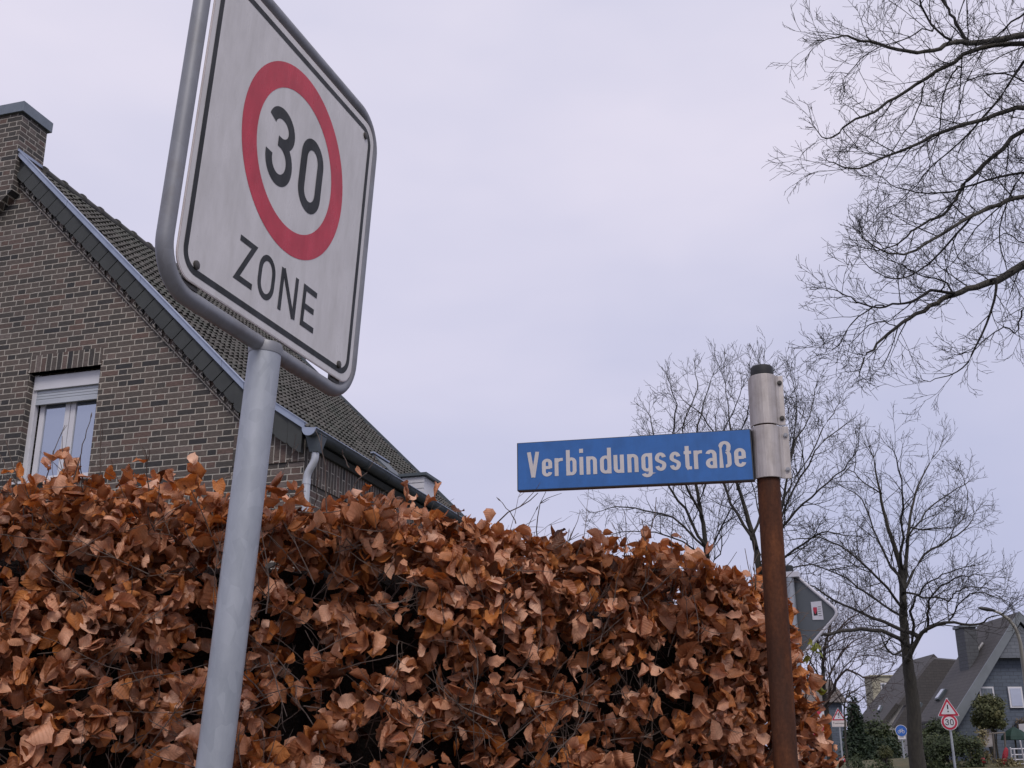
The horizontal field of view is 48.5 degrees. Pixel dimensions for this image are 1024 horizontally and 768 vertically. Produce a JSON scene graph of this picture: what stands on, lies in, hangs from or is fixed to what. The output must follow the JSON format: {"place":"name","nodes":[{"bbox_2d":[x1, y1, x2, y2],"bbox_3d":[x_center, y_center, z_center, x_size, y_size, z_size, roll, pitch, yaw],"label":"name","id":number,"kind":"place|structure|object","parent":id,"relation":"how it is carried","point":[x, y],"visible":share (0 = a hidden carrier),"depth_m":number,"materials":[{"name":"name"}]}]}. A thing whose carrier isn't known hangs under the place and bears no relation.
{"place":"outdoors","nodes":[
{"label":"outdoors","id":0,"kind":"place"},
{"bbox_2d":[0,101,475,570],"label":"brick house","id":1,"kind":"structure","parent":0,"point":[112,335],"depth_m":14.27,"materials":[{"name":"brick"}]},
{"bbox_2d":[11,370,99,485],"bbox_3d":[-5.560,0.531,14.063,1.115,1.455,0.300,-6,-20,16],"label":"window","id":2,"kind":"structure","parent":1,"relation":"in","point":[69,400],"depth_m":14.18,"materials":[{"name":"white plastic"}]},
{"bbox_2d":[0,0,1023,745],"label":"sky","id":3,"kind":"structure","parent":0,"point":[571,198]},
{"bbox_2d":[835,758,1023,767],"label":"ground","id":4,"kind":"structure","parent":0,"point":[900,762],"depth_m":39.86,"materials":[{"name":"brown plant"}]},
{"bbox_2d":[0,413,852,767],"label":"beech hedge","id":5,"kind":"object","parent":4,"relation":"on","point":[440,639],"visible":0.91,"depth_m":2.90,"materials":[{"name":"brown plant"}]},
{"bbox_2d":[517,364,798,767],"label":"street sign","id":6,"kind":"object","parent":4,"relation":"on","point":[759,451],"visible":1,"depth_m":2.93,"materials":[{"name":"metal"}]},
{"bbox_2d":[571,339,788,562],"bbox_3d":[3.846,4.279,26.142,4.846,11.334,4.037,0,-19,0],"label":"bare tree","id":7,"kind":"object","parent":4,"relation":"on","point":[700,509],"visible":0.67,"depth_m":27.12,"materials":[{"name":"brown plant"}]},
{"bbox_2d":[659,325,881,722],"bbox_3d":[5.889,3.637,23.979,4.995,10.771,3.682,0,-19,0],"label":"bare tree","id":8,"kind":"object","parent":4,"relation":"on","point":[750,530],"visible":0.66,"depth_m":24.99,"materials":[{"name":"brown plant"}]},
{"bbox_2d":[803,639,826,751],"bbox_3d":[0.857,1.610,2.988,0.065,1.829,0.174,0,-19,0],"label":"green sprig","id":9,"kind":"object","parent":4,"relation":"on","point":[814,648],"visible":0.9,"depth_m":3.21,"materials":[{"name":"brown plant"}]},
{"bbox_2d":[794,679,847,759],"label":"brown roofed house","id":10,"kind":"structure","parent":4,"relation":"on","point":[833,706],"depth_m":63.78,"materials":[{"name":"stone"}]},
{"bbox_2d":[832,708,846,760],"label":"warning sign","id":11,"kind":"object","parent":4,"relation":"on","point":[837,722],"visible":0.77,"depth_m":49.79,"materials":[{"name":"metal"}]},
{"bbox_2d":[839,691,870,760],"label":"evergreen shrub","id":12,"kind":"object","parent":4,"relation":"on","point":[854,730],"visible":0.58,"depth_m":52.06,"materials":[{"name":"green plant"}]},
{"bbox_2d":[830,641,883,767],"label":"bare tree","id":13,"kind":"object","parent":4,"relation":"on","point":[845,727],"visible":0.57,"depth_m":40.06,"materials":[{"name":"brown plant"}]},
{"bbox_2d":[793,556,925,762],"bbox_3d":[9.389,8.318,32.708,4.789,6.197,3.849,3,-19,-10],"label":"bare tree","id":14,"kind":"object","parent":4,"relation":"on","point":[842,649],"visible":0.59,"depth_m":32.92,"materials":[{"name":"brown plant"}]},
{"bbox_2d":[842,752,894,767],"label":"hedge","id":15,"kind":"object","parent":4,"relation":"on","point":[859,763],"visible":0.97,"depth_m":35.82,"materials":[{"name":"green plant"}]},
{"bbox_2d":[836,731,907,761],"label":"evergreen shrub","id":16,"kind":"object","parent":4,"relation":"on","point":[870,752],"visible":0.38,"depth_m":51.21,"materials":[{"name":"green plant"}]},
{"bbox_2d":[864,675,891,707],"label":"beige building","id":17,"kind":"structure","parent":4,"relation":"on","point":[884,678],"depth_m":69.83,"materials":[{"name":"brick"}]},
{"bbox_2d":[861,710,904,756],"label":"evergreen shrub","id":18,"kind":"object","parent":4,"relation":"on","point":[875,729],"visible":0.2,"depth_m":52.86,"materials":[{"name":"green plant"}]},
{"bbox_2d":[876,745,893,765],"bbox_3d":[11.794,11.850,35.869,0.565,0.934,0.549,0,-19,0],"label":"topiary shrub","id":19,"kind":"object","parent":4,"relation":"on","point":[884,754],"visible":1,"depth_m":35.91,"materials":[{"name":"green plant"}]},
{"bbox_2d":[761,0,1023,420],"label":"bare tree","id":20,"kind":"object","parent":4,"relation":"on","point":[989,42],"visible":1,"depth_m":9.06,"materials":[{"name":"brown plant"}]},
{"bbox_2d":[895,725,906,757],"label":"bicycle sign","id":21,"kind":"object","parent":4,"relation":"on","point":[901,731],"visible":0.97,"depth_m":48.88,"materials":[{"name":"metal"}]},
{"bbox_2d":[783,401,1023,767],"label":"bare tree","id":22,"kind":"object","parent":4,"relation":"on","point":[916,757],"visible":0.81,"depth_m":27.95,"materials":[{"name":"brown plant"}]},
{"bbox_2d":[862,654,955,757],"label":"gabled house","id":23,"kind":"structure","parent":4,"relation":"on","point":[933,669],"depth_m":57.50,"materials":[{"name":"tile"}]},
{"bbox_2d":[922,714,959,763],"bbox_3d":[14.291,11.949,37.991,1.283,1.797,2.066,0,-19,0],"label":"conifer","id":24,"kind":"object","parent":4,"relation":"on","point":[937,727],"visible":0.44,"depth_m":37.86,"materials":[{"name":"green plant"}]},
{"bbox_2d":[938,698,958,767],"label":"warning sign","id":25,"kind":"object","parent":4,"relation":"on","point":[948,713],"visible":1,"depth_m":33.78,"materials":[{"name":"metal"}]},
{"bbox_2d":[922,729,987,767],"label":"clipped hedge","id":26,"kind":"object","parent":4,"relation":"on","point":[962,746],"visible":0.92,"depth_m":36.49,"materials":[{"name":"green plant"}]},
{"bbox_2d":[920,611,1023,760],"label":"slate house","id":27,"kind":"structure","parent":4,"relation":"on","point":[994,667],"depth_m":41.16,"materials":[{"name":"grey tile"}]},
{"bbox_2d":[979,687,994,697],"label":"window","id":28,"kind":"structure","parent":27,"relation":"in","point":[984,690],"depth_m":40.85,"materials":[{"name":"white glass"}]},
{"bbox_2d":[1007,687,1023,707],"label":"window","id":29,"kind":"structure","parent":27,"relation":"in","point":[1015,695],"depth_m":40.78,"materials":[{"name":"white glass"}]},
{"bbox_2d":[967,726,992,763],"bbox_3d":[15.703,12.175,38.090,0.852,1.320,1.246,0,-19,0],"label":"dry shrub","id":30,"kind":"object","parent":4,"relation":"on","point":[982,733],"visible":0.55,"depth_m":37.85,"materials":[{"name":"brown plant"}]},
{"bbox_2d":[968,693,1009,762],"bbox_3d":[16.396,11.802,38.899,1.254,2.422,1.974,0,-19,0],"label":"garden shrub","id":31,"kind":"object","parent":4,"relation":"on","point":[988,712],"visible":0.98,"depth_m":38.63,"materials":[{"name":"green plant"}]},
{"bbox_2d":[977,729,1005,759],"bbox_3d":[16.060,12.106,38.171,0.970,1.036,0.673,0,-19,0],"label":"garden board","id":32,"kind":"object","parent":4,"relation":"on","point":[991,743],"visible":0.78,"depth_m":37.99,"materials":[{"name":"grey wood"}]},
{"bbox_2d":[978,607,1023,683],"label":"street lamp","id":33,"kind":"object","parent":4,"relation":"on","point":[1021,651],"visible":0.86,"depth_m":32.96,"materials":[{"name":"metal"}]},
{"bbox_2d":[1001,747,1007,763],"bbox_3d":[16.055,12.139,36.998,0.216,0.600,0.185,8,-20,-22],"label":"folded parasol","id":34,"kind":"object","parent":4,"relation":"on","point":[1005,754],"visible":0.67,"depth_m":36.97,"materials":[{"name":"fabric"}]},
{"bbox_2d":[991,756,1023,767],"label":"dry shrub","id":35,"kind":"object","parent":4,"relation":"on","point":[1010,763],"visible":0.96,"depth_m":36.13,"materials":[{"name":"brown plant"}]},
{"bbox_2d":[1001,725,1023,760],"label":"garden parasol","id":36,"kind":"object","parent":4,"relation":"on","point":[1013,733],"visible":0.9,"depth_m":38.69,"materials":[{"name":"green fabric"}]},
{"bbox_2d":[1010,740,1023,763],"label":"garden chair","id":37,"kind":"object","parent":4,"relation":"on","point":[1014,754],"visible":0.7,"depth_m":36.49,"materials":[{"name":"white plastic"}]},
{"bbox_2d":[1014,717,1023,728],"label":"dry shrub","id":38,"kind":"object","parent":4,"relation":"on","point":[1021,722],"visible":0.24,"depth_m":40.48,"materials":[{"name":"brown plant"}]},
{"bbox_2d":[1018,724,1023,731],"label":"white board","id":39,"kind":"object","parent":4,"relation":"on","point":[1021,726],"visible":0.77,"depth_m":40.00,"materials":[{"name":"metal"}]},
{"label":"road","id":40,"kind":"structure","parent":0,"visible":0},
{"bbox_2d":[786,565,837,692],"bbox_3d":[2.593,3.258,10.078,0.800,3.301,0.098,-9,-21,24],"label":"diamond sign","id":41,"kind":"object","parent":40,"relation":"on","point":[823,612],"visible":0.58,"depth_m":10.44,"materials":[{"name":"metal"}]},
{"bbox_2d":[812,704,823,748],"bbox_3d":[2.512,3.643,9.206,0.200,2.011,0.073,-5,-19,13],"label":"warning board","id":42,"kind":"object","parent":40,"relation":"on","point":[820,713],"depth_m":9.46,"materials":[{"name":"metal"}]},
{"label":"pavement","id":43,"kind":"structure","parent":0,"visible":0},
{"bbox_2d":[155,0,376,767],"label":"zone sign","id":44,"kind":"object","parent":43,"relation":"on","point":[273,231],"visible":1,"depth_m":2.04,"materials":[{"name":"metal"}]}
]}

